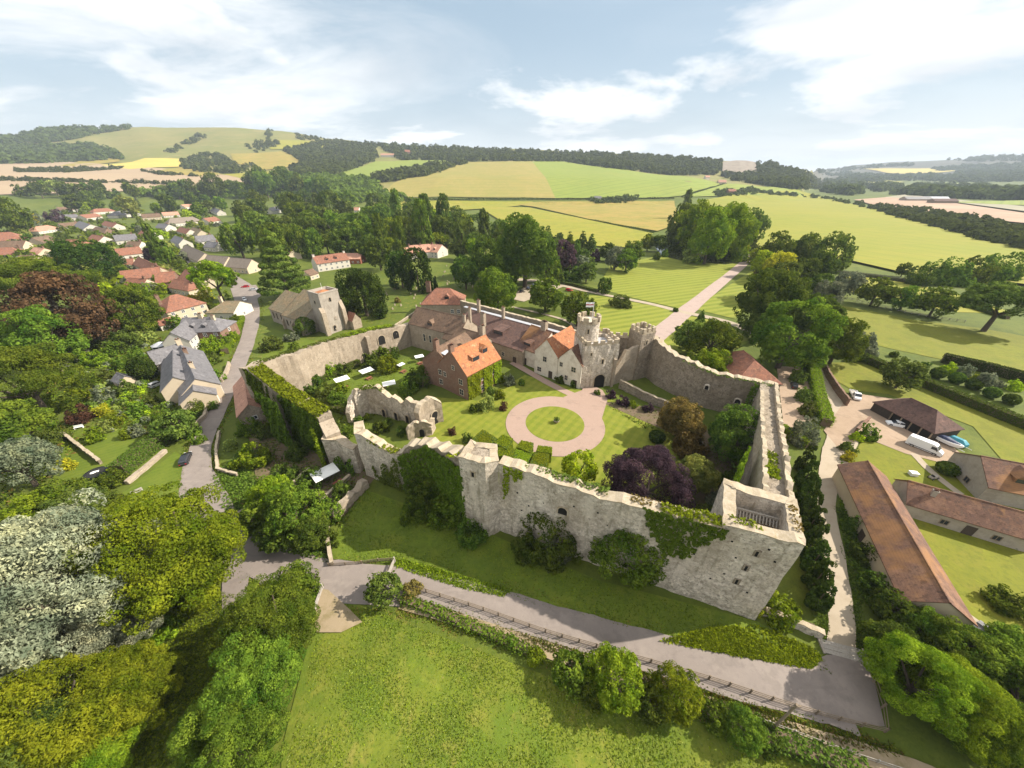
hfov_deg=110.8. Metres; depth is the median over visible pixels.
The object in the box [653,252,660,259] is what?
shrub
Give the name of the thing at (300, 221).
broadleaf tree
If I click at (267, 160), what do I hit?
field
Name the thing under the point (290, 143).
field
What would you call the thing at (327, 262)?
white house
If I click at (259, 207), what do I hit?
broadleaf tree
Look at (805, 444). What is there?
hedge
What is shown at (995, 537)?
window
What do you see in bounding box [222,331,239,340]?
shrub
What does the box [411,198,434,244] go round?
poplar tree
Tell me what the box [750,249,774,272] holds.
broadleaf tree
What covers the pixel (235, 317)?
shrub
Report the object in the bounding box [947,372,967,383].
clipped shrub
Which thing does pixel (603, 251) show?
broadleaf tree
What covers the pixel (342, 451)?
curtain wall
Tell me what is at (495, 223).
broadleaf tree
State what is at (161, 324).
lean to
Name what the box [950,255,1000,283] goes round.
shrub
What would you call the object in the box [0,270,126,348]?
broadleaf tree
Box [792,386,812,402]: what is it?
shrub
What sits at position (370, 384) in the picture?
undergrowth
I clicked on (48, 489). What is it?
shrub
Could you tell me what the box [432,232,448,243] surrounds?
spreading tree
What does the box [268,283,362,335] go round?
church
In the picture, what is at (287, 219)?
broadleaf tree
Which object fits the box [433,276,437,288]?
cypress tree
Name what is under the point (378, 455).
curtain wall
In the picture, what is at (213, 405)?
shrub
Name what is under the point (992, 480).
farmhouse
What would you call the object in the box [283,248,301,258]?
village house
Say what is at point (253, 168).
broadleaf tree
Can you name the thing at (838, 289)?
broadleaf tree
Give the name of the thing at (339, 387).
shrub
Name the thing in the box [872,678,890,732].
post and rail fence
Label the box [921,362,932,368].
shrub
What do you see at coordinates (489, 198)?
hedge
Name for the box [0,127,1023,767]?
ground
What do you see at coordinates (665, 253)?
shrub
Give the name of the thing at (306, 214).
broadleaf tree
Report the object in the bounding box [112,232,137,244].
village house
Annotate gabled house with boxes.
[160,349,184,402]
[178,384,220,409]
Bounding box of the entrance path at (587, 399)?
[564,387,607,418]
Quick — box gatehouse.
[574,311,655,388]
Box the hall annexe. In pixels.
[442,326,491,342]
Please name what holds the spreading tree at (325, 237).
on the ground at (918, 739)
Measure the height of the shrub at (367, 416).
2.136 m
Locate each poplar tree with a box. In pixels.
[372,212,389,253]
[389,188,400,212]
[391,215,406,253]
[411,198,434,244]
[418,193,434,232]
[435,193,450,232]
[453,217,466,258]
[478,207,491,249]
[680,189,692,214]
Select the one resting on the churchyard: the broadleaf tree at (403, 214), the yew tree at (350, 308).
the yew tree at (350, 308)
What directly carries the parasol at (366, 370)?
on the terrace garden
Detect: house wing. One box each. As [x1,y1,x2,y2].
[161,320,199,348]
[346,253,365,263]
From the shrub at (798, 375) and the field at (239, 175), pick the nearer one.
the shrub at (798, 375)
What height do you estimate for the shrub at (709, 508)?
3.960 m
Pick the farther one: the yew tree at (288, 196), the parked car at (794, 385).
the yew tree at (288, 196)
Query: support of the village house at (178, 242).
on the ground at (918, 739)
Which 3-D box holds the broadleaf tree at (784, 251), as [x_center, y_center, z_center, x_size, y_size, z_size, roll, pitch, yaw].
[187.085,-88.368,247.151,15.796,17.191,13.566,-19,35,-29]
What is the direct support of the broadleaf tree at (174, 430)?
on the ground at (918, 739)
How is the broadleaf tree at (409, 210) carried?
on the ground at (918, 739)
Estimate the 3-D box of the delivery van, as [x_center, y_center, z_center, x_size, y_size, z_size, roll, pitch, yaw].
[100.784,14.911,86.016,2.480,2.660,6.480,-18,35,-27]
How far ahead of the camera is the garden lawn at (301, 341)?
141.76 m
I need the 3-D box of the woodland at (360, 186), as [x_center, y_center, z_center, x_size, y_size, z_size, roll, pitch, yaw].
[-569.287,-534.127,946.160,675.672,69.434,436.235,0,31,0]
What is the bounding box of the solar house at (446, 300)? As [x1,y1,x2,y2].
[420,281,465,315]
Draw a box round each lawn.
[52,426,161,486]
[261,328,314,359]
[331,491,822,658]
[406,375,686,502]
[526,406,583,441]
[589,294,672,335]
[602,256,737,307]
[664,316,748,354]
[698,271,753,318]
[821,362,1023,462]
[852,440,1023,633]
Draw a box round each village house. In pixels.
[0,232,26,240]
[0,238,35,249]
[0,245,23,257]
[28,234,59,244]
[29,225,62,233]
[30,246,49,257]
[56,207,77,211]
[57,221,76,228]
[59,213,77,219]
[66,239,89,246]
[74,221,97,230]
[76,212,102,220]
[87,234,115,242]
[89,208,114,213]
[90,227,113,233]
[102,221,125,229]
[107,211,140,217]
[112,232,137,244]
[114,244,142,258]
[119,265,161,279]
[124,256,134,268]
[124,275,156,284]
[125,239,145,249]
[133,257,168,271]
[138,230,163,238]
[141,212,161,220]
[154,223,176,231]
[154,268,178,285]
[161,211,179,217]
[167,279,207,295]
[170,235,193,248]
[176,227,194,236]
[177,269,215,288]
[180,204,190,208]
[191,227,207,235]
[194,233,215,244]
[202,216,221,224]
[203,240,223,251]
[210,208,225,215]
[267,206,280,213]
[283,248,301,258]
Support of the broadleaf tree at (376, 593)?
on the ground at (918, 739)
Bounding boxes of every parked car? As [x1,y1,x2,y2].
[147,381,159,387]
[178,451,192,466]
[790,381,797,388]
[885,420,904,427]
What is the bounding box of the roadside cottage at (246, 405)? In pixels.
[233,376,266,424]
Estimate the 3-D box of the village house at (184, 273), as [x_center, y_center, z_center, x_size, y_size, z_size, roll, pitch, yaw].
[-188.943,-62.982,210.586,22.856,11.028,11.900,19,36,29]
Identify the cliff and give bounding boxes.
[722,160,755,173]
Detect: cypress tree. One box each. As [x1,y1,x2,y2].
[140,222,163,258]
[149,227,176,264]
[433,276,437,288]
[793,445,817,471]
[793,459,819,488]
[794,474,821,508]
[798,488,823,521]
[799,539,831,572]
[800,523,829,556]
[800,558,837,598]
[801,505,827,533]
[803,578,837,614]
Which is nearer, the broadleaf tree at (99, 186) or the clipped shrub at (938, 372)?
the clipped shrub at (938, 372)
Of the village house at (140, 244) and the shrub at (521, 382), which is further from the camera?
the village house at (140, 244)
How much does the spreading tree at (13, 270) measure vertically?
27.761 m
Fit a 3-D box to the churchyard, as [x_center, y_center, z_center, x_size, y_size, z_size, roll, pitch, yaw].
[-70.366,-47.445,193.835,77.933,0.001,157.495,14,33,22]
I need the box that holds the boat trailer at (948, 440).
[936,434,964,451]
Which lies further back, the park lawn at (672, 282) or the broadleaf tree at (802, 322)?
the park lawn at (672, 282)
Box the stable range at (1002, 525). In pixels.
[892,479,1023,551]
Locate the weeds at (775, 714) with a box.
[421,600,903,756]
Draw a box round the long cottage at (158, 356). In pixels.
[147,338,182,372]
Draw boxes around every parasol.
[333,375,349,382]
[359,367,373,375]
[382,380,395,386]
[414,354,423,361]
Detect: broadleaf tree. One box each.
[0,196,34,230]
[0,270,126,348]
[0,304,91,363]
[0,321,37,345]
[19,233,32,240]
[34,180,52,191]
[54,180,72,196]
[56,719,147,767]
[59,193,82,212]
[68,481,248,635]
[71,183,85,194]
[77,190,92,202]
[78,182,94,195]
[86,179,107,195]
[97,282,111,293]
[99,282,165,333]
[113,194,140,217]
[120,182,140,199]
[146,409,198,440]
[155,193,180,211]
[165,182,183,199]
[165,683,290,767]
[176,178,192,190]
[182,191,196,203]
[190,202,207,215]
[192,213,201,218]
[197,172,226,197]
[197,626,306,750]
[212,196,228,210]
[213,568,320,685]
[216,221,254,257]
[224,179,233,189]
[230,200,250,217]
[231,180,244,192]
[233,205,258,224]
[236,499,269,533]
[242,189,268,210]
[243,474,289,516]
[245,165,265,182]
[246,198,267,214]
[250,170,277,197]
[252,515,292,553]
[263,480,329,542]
[273,192,285,209]
[276,215,297,241]
[281,201,310,219]
[283,509,330,554]
[291,216,316,242]
[300,210,318,231]
[305,217,330,246]
[306,204,321,216]
[312,174,331,192]
[314,210,337,234]
[319,206,338,220]
[327,227,357,252]
[334,197,353,213]
[338,189,355,207]
[355,233,376,254]
[362,570,404,609]
[363,236,391,270]
[367,214,385,226]
[381,216,393,237]
[393,210,407,225]
[400,216,413,239]
[401,201,413,210]
[402,196,415,204]
[403,207,412,224]
[403,225,418,245]
[449,205,466,221]
[449,254,478,289]
[459,214,473,231]
[459,220,477,238]
[465,237,484,255]
[469,234,498,271]
[472,266,517,310]
[486,218,504,237]
[490,225,514,249]
[494,267,518,285]
[495,212,557,287]
[527,277,566,314]
[532,247,560,284]
[549,648,591,702]
[555,239,576,272]
[559,290,599,326]
[561,449,598,481]
[572,255,588,267]
[576,248,589,261]
[576,261,597,281]
[584,641,645,716]
[587,528,668,590]
[599,242,614,257]
[601,444,696,508]
[604,245,624,269]
[616,248,638,272]
[622,240,645,259]
[637,680,672,730]
[641,233,655,250]
[646,659,705,728]
[653,234,667,250]
[656,395,706,437]
[667,202,693,243]
[672,319,711,351]
[673,198,716,252]
[684,317,742,361]
[687,206,737,263]
[707,403,759,468]
[709,201,762,258]
[721,701,770,758]
[732,267,812,327]
[741,313,761,341]
[743,207,771,240]
[746,270,766,295]
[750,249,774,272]
[750,296,848,368]
[758,230,796,263]
[762,250,797,270]
[764,261,806,300]
[775,247,789,265]
[792,307,818,333]
[793,231,826,262]
[796,292,840,313]
[798,257,824,285]
[802,250,842,278]
[807,230,858,275]
[807,305,847,332]
[808,273,835,292]
[809,279,846,304]
[811,316,870,363]
[834,270,867,297]
[854,276,901,306]
[856,618,919,674]
[857,629,995,742]
[870,588,924,632]
[878,356,930,391]
[885,285,928,309]
[894,262,912,276]
[894,603,960,652]
[906,651,1023,767]
[911,286,962,317]
[917,610,997,658]
[945,623,1023,697]
[970,652,1023,709]
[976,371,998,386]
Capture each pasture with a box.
[841,306,1023,369]
[849,276,1004,312]
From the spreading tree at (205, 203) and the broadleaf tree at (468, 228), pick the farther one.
the spreading tree at (205, 203)
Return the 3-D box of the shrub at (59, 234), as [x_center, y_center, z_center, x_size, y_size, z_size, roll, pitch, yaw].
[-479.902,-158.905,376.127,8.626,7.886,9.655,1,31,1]
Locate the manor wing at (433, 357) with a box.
[421,332,471,387]
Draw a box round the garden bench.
[73,424,83,429]
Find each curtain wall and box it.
[239,322,411,398]
[242,362,332,459]
[310,418,340,466]
[321,434,363,474]
[354,420,403,491]
[397,437,466,526]
[460,300,575,334]
[498,455,728,597]
[645,335,776,411]
[733,382,794,498]
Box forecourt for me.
[230,285,260,301]
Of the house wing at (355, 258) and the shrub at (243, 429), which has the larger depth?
the house wing at (355, 258)
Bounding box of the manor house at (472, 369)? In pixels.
[437,324,501,400]
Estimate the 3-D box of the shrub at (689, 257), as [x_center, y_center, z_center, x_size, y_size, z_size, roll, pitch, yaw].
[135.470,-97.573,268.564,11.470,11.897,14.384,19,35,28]
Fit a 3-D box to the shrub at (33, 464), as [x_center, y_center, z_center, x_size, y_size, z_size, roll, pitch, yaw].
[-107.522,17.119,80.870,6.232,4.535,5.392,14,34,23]
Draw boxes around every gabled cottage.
[534,326,574,379]
[557,344,583,388]
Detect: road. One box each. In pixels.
[178,261,859,735]
[221,509,256,608]
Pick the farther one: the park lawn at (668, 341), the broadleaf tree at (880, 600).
the park lawn at (668, 341)
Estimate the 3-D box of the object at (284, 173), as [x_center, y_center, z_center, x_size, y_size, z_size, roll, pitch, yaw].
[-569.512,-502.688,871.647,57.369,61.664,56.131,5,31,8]
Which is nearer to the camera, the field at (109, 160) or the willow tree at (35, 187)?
the willow tree at (35, 187)
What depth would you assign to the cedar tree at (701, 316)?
158.82 m
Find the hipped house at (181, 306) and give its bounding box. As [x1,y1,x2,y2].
[153,294,208,321]
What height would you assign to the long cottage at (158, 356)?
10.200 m
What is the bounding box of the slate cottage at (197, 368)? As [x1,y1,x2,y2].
[177,345,224,397]
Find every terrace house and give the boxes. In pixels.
[408,244,419,258]
[419,243,430,257]
[430,242,447,257]
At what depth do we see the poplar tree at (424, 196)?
331.91 m
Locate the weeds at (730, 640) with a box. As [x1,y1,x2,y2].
[660,624,823,668]
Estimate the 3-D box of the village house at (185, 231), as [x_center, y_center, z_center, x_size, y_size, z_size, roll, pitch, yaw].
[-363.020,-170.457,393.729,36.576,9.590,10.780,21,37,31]
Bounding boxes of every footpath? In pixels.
[398,603,934,767]
[510,362,573,394]
[910,453,963,493]
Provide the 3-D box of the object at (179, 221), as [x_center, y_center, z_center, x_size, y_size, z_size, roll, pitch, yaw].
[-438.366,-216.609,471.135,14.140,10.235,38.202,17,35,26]
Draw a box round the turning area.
[790,655,884,725]
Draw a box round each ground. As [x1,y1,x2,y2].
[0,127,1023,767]
[314,588,361,631]
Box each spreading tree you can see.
[0,255,101,310]
[0,342,89,421]
[0,397,59,442]
[154,185,168,191]
[186,259,239,300]
[200,200,216,213]
[234,210,276,245]
[243,184,258,191]
[312,233,336,253]
[330,213,349,221]
[382,237,393,247]
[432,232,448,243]
[448,242,467,253]
[466,231,481,241]
[468,213,489,228]
[953,281,1023,331]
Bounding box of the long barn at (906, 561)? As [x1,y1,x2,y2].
[832,460,977,626]
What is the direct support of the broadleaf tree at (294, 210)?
on the ground at (918, 739)
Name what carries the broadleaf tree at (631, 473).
on the courtyard lawn at (622, 434)
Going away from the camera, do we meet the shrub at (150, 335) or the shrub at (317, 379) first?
the shrub at (317, 379)
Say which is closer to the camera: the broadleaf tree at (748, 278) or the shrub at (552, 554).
the shrub at (552, 554)
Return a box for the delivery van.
[905,433,943,456]
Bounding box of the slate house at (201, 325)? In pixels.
[180,312,239,340]
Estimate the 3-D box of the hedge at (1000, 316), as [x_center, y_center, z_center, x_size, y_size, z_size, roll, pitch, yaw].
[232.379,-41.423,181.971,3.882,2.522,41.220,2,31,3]
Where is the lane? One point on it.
(842, 624)
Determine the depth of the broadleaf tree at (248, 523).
64.74 m
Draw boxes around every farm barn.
[899,196,932,200]
[924,196,949,198]
[927,199,958,202]
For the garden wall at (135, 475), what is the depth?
80.51 m
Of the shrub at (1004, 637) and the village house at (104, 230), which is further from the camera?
the village house at (104, 230)
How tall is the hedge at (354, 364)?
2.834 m
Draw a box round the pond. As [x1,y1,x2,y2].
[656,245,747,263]
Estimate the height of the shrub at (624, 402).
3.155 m
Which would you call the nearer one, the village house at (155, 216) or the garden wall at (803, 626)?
the garden wall at (803, 626)
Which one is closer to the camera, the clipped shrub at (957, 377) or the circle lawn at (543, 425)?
the circle lawn at (543, 425)
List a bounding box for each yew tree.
[48,239,125,279]
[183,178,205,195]
[240,171,252,185]
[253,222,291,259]
[266,214,279,236]
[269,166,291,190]
[278,191,303,214]
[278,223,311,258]
[288,173,303,191]
[293,316,316,335]
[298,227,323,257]
[303,177,320,194]
[315,189,340,209]
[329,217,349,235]
[334,267,388,318]
[335,285,361,312]
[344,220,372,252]
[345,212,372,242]
[358,206,372,219]
[365,192,386,205]
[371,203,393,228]
[377,193,389,207]
[384,250,415,288]
[399,246,433,293]
[431,215,455,246]
[478,254,497,276]
[598,277,612,293]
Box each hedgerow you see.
[0,164,223,184]
[588,185,865,206]
[867,202,1023,247]
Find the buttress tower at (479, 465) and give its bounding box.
[458,439,499,535]
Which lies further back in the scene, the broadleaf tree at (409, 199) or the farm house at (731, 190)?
the farm house at (731, 190)
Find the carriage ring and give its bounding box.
[506,396,604,455]
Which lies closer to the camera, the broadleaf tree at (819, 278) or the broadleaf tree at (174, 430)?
the broadleaf tree at (174, 430)
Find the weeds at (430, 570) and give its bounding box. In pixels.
[393,557,511,596]
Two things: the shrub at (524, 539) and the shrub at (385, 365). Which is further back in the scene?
the shrub at (385, 365)
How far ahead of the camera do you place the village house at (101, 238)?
341.94 m
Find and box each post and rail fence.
[327,558,392,569]
[412,584,890,731]
[757,717,901,767]
[846,296,965,322]
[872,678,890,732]
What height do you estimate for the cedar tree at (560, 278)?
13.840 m
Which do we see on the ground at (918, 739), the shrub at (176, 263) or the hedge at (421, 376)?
the shrub at (176, 263)
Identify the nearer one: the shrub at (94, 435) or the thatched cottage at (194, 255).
the shrub at (94, 435)
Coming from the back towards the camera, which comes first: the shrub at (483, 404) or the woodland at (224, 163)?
the woodland at (224, 163)
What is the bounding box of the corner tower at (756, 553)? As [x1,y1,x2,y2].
[692,478,805,620]
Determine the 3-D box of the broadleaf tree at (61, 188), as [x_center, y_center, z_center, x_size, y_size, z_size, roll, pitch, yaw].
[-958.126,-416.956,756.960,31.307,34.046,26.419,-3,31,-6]
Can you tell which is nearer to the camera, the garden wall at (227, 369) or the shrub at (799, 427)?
the shrub at (799, 427)
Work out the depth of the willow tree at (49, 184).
762.62 m
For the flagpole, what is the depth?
105.28 m
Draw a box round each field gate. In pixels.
[314,583,323,608]
[387,557,395,571]
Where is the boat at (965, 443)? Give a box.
[949,435,971,450]
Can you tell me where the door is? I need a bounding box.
[857,529,865,542]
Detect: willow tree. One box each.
[0,434,64,487]
[0,487,189,687]
[0,555,92,682]
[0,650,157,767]
[0,692,105,767]
[26,181,51,197]
[42,584,163,690]
[43,179,58,195]
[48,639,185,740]
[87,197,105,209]
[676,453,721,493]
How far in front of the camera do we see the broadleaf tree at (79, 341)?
115.70 m
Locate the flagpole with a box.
[586,302,593,318]
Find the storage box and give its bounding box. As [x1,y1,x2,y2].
[908,470,919,476]
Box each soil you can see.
[248,420,373,516]
[606,402,740,508]
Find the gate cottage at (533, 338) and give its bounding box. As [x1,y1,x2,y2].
[519,319,553,367]
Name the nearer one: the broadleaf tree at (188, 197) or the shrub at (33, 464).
the shrub at (33, 464)
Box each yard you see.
[777,366,813,426]
[824,394,958,460]
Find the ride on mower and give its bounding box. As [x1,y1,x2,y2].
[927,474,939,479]
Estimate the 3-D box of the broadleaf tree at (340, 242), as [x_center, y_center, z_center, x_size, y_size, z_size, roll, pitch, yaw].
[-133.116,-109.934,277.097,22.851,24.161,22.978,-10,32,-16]
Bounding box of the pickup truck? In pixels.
[849,389,861,400]
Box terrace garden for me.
[319,358,419,411]
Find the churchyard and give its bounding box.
[249,270,475,357]
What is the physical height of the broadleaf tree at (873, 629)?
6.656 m
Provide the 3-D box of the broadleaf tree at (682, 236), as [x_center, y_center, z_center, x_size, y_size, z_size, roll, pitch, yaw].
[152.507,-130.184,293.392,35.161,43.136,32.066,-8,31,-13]
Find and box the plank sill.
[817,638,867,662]
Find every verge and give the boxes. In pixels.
[84,452,201,613]
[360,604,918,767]
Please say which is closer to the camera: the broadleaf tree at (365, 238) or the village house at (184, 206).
the broadleaf tree at (365, 238)
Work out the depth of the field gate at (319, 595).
56.02 m
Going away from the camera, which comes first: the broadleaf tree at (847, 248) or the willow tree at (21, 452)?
the willow tree at (21, 452)
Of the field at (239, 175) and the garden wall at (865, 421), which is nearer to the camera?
the garden wall at (865, 421)
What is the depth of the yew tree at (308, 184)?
830.62 m
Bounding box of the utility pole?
[773,704,800,727]
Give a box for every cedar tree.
[256,230,310,296]
[545,225,552,237]
[550,264,564,282]
[563,231,574,252]
[574,239,580,255]
[578,231,588,249]
[587,233,596,252]
[694,310,705,321]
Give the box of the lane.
[818,368,858,655]
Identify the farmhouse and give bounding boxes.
[948,451,1023,508]
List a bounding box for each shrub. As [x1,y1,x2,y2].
[0,485,79,525]
[1,390,46,406]
[5,223,26,233]
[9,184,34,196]
[25,453,61,475]
[30,425,73,444]
[32,214,45,222]
[33,220,42,226]
[36,478,81,508]
[37,239,55,249]
[38,484,119,524]
[42,209,65,221]
[42,392,82,413]
[49,235,65,240]
[53,457,78,471]
[56,231,64,237]
[63,403,97,424]
[64,387,93,400]
[68,348,89,361]
[69,477,98,502]
[70,369,103,390]
[77,349,108,369]
[81,202,90,209]
[82,426,106,444]
[87,336,111,350]
[89,385,116,403]
[90,402,113,417]
[91,189,105,199]
[92,288,112,299]
[95,277,113,288]
[95,367,114,380]
[97,419,118,433]
[97,466,129,489]
[100,341,125,357]
[100,410,130,427]
[105,188,120,197]
[108,355,127,371]
[109,203,119,209]
[110,330,143,352]
[111,379,136,397]
[117,428,133,440]
[123,401,149,415]
[124,356,157,380]
[126,346,147,358]
[126,423,148,438]
[133,283,152,294]
[134,225,145,232]
[134,330,158,344]
[139,614,184,648]
[142,248,155,260]
[142,395,161,407]
[150,202,161,212]
[150,258,166,268]
[150,289,165,298]
[150,408,169,422]
[160,230,169,238]
[162,595,183,611]
[164,314,180,330]
[168,259,180,268]
[169,435,182,443]
[171,408,197,424]
[181,209,193,216]
[181,425,202,439]
[185,294,201,300]
[186,398,208,417]
[190,432,207,444]
[194,287,214,299]
[196,334,226,354]
[204,300,215,309]
[206,351,223,363]
[207,357,216,366]
[208,400,219,409]
[213,368,227,381]
[214,334,234,347]
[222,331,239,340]
[222,437,237,451]
[226,314,244,323]
[227,458,243,470]
[233,416,262,437]
[238,441,274,469]
[254,422,273,440]
[258,335,283,352]
[270,463,298,482]
[271,559,323,612]
[282,331,299,341]
[283,441,308,462]
[287,341,298,352]
[294,466,323,488]
[303,383,320,396]
[311,374,324,387]
[313,383,335,399]
[315,529,338,552]
[322,497,344,524]
[325,362,336,379]
[327,390,347,405]
[331,479,352,500]
[335,381,350,394]
[336,362,352,375]
[336,420,343,429]
[341,424,353,438]
[343,398,347,411]
[353,414,364,423]
[359,353,378,370]
[363,413,370,419]
[371,346,390,361]
[372,420,389,435]
[376,354,401,374]
[383,418,392,426]
[383,448,400,486]
[388,346,400,358]
[394,297,400,302]
[396,376,418,397]
[396,425,406,437]
[398,495,429,526]
[403,365,429,388]
[403,578,423,599]
[404,472,444,521]
[426,493,461,531]
[447,426,456,435]
[455,517,488,550]
[461,432,472,443]
[468,403,479,414]
[476,392,494,413]
[486,386,495,395]
[494,389,505,399]
[497,373,504,383]
[499,401,507,410]
[503,374,515,386]
[507,632,518,650]
[510,512,583,574]
[518,378,524,385]
[519,534,542,560]
[526,645,546,668]
[538,535,572,565]
[551,232,564,243]
[554,375,563,383]
[563,266,580,282]
[570,380,575,387]
[572,663,606,714]
[579,252,597,264]
[590,248,600,261]
[594,389,600,395]
[605,389,616,398]
[608,294,632,308]
[615,394,629,407]
[628,400,638,408]
[642,402,653,412]
[648,578,658,586]
[649,430,665,443]
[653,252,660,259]
[662,249,668,256]
[664,228,679,245]
[667,235,686,251]
[671,431,710,458]
[682,248,697,263]
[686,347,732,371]
[693,503,712,511]
[699,695,736,740]
[704,489,718,509]
[707,248,730,260]
[720,470,739,481]
[724,243,749,261]
[745,235,761,251]
[746,247,761,263]
[760,718,784,761]
[763,590,802,634]
[787,368,808,384]
[787,415,820,448]
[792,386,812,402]
[797,401,819,417]
[836,441,859,453]
[840,449,857,462]
[840,515,861,537]
[845,540,877,566]
[848,431,865,441]
[850,352,871,363]
[851,569,892,595]
[852,331,879,356]
[858,422,881,441]
[863,586,902,615]
[888,351,899,357]
[903,633,975,682]
[904,265,936,286]
[914,259,954,285]
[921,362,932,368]
[928,256,976,286]
[929,367,948,378]
[930,686,1023,767]
[935,460,961,476]
[939,361,958,373]
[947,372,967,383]
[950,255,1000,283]
[956,363,977,377]
[964,378,985,389]
[973,253,1017,282]
[978,583,1023,622]
[982,386,1002,398]
[983,621,1023,682]
[984,620,1023,656]
[989,251,1023,282]
[994,380,1006,387]
[1001,393,1022,405]
[1003,379,1023,392]
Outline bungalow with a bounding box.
[205,296,253,319]
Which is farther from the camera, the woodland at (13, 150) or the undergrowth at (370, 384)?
the woodland at (13, 150)
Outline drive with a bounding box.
[655,256,749,339]
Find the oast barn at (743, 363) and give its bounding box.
[710,350,782,389]
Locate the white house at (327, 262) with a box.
[311,251,350,271]
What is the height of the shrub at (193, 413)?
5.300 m
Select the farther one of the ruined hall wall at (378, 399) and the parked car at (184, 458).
the ruined hall wall at (378, 399)
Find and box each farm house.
[380,153,394,156]
[717,180,726,183]
[727,189,735,192]
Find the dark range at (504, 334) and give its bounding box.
[465,300,529,364]
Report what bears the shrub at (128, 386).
on the ground at (918, 739)
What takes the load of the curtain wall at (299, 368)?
on the ground at (918, 739)
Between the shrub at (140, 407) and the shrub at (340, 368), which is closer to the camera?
the shrub at (140, 407)
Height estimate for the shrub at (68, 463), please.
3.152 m
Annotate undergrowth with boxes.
[0,335,202,509]
[0,478,163,526]
[127,591,241,767]
[213,445,326,562]
[247,420,367,527]
[323,358,413,433]
[554,402,739,508]
[838,459,1023,697]
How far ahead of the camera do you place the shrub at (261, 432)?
89.19 m
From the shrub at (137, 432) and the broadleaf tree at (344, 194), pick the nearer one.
the shrub at (137, 432)
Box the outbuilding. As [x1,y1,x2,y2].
[303,268,319,279]
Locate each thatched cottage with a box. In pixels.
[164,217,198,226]
[180,245,207,263]
[205,255,229,265]
[225,257,260,273]
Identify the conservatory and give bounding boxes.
[150,342,163,349]
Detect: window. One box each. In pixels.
[470,470,475,477]
[556,506,568,516]
[703,384,709,389]
[733,398,741,403]
[938,519,950,525]
[962,475,970,483]
[990,535,1003,541]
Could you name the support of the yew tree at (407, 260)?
on the churchyard
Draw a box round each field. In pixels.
[0,161,243,194]
[60,158,119,165]
[104,158,182,168]
[147,167,219,175]
[225,171,279,177]
[231,151,298,169]
[269,140,322,148]
[335,159,444,176]
[373,200,532,210]
[387,161,554,197]
[478,206,652,246]
[519,201,675,230]
[533,161,718,197]
[684,184,815,196]
[700,189,1023,283]
[854,197,1023,222]
[870,168,953,173]
[888,194,1023,210]
[958,200,1023,204]
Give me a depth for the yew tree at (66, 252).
202.29 m
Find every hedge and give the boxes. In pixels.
[92,328,146,342]
[105,432,170,473]
[119,322,155,332]
[220,315,244,353]
[315,395,345,414]
[321,359,360,382]
[374,197,547,199]
[396,590,532,658]
[403,372,430,386]
[472,429,497,443]
[494,435,512,449]
[498,447,515,461]
[514,448,533,462]
[516,440,533,453]
[521,206,654,232]
[529,452,549,466]
[536,445,552,462]
[545,197,673,199]
[557,281,598,292]
[681,183,726,196]
[729,709,868,767]
[783,424,811,448]
[806,361,835,426]
[837,270,932,285]
[861,352,1023,429]
[925,291,1012,318]
[940,352,1023,383]
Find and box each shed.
[110,372,136,386]
[310,462,339,482]
[870,398,964,439]
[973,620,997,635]
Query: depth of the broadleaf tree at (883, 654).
41.47 m
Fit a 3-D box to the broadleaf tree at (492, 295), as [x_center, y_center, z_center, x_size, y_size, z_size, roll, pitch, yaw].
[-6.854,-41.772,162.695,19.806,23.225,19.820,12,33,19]
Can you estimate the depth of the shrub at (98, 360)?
122.93 m
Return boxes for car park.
[514,283,565,301]
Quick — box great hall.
[408,306,477,350]
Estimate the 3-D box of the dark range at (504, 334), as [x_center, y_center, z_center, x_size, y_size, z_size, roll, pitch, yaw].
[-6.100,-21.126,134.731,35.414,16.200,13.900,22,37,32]
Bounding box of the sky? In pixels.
[0,0,1023,171]
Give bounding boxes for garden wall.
[62,432,102,463]
[124,449,167,484]
[195,405,207,425]
[214,430,237,475]
[219,361,230,381]
[292,467,350,498]
[325,518,333,565]
[328,478,368,520]
[394,312,413,324]
[618,379,695,414]
[763,606,825,639]
[822,362,850,405]
[854,416,870,431]
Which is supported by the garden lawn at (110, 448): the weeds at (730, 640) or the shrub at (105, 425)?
the shrub at (105, 425)
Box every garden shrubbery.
[0,206,219,294]
[48,329,203,437]
[202,285,242,355]
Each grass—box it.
[175,298,861,740]
[812,499,870,668]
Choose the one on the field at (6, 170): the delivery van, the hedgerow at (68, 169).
the hedgerow at (68, 169)
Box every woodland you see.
[0,123,131,163]
[137,171,408,203]
[163,128,338,172]
[282,138,823,189]
[815,153,1023,200]
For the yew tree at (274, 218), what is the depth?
359.05 m
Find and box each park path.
[479,275,750,333]
[512,306,576,329]
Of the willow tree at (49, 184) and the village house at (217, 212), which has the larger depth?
the willow tree at (49, 184)
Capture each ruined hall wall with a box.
[345,390,358,422]
[352,384,418,423]
[406,417,435,439]
[414,396,443,423]
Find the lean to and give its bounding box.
[155,317,175,330]
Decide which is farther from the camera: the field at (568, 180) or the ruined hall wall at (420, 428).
the field at (568, 180)

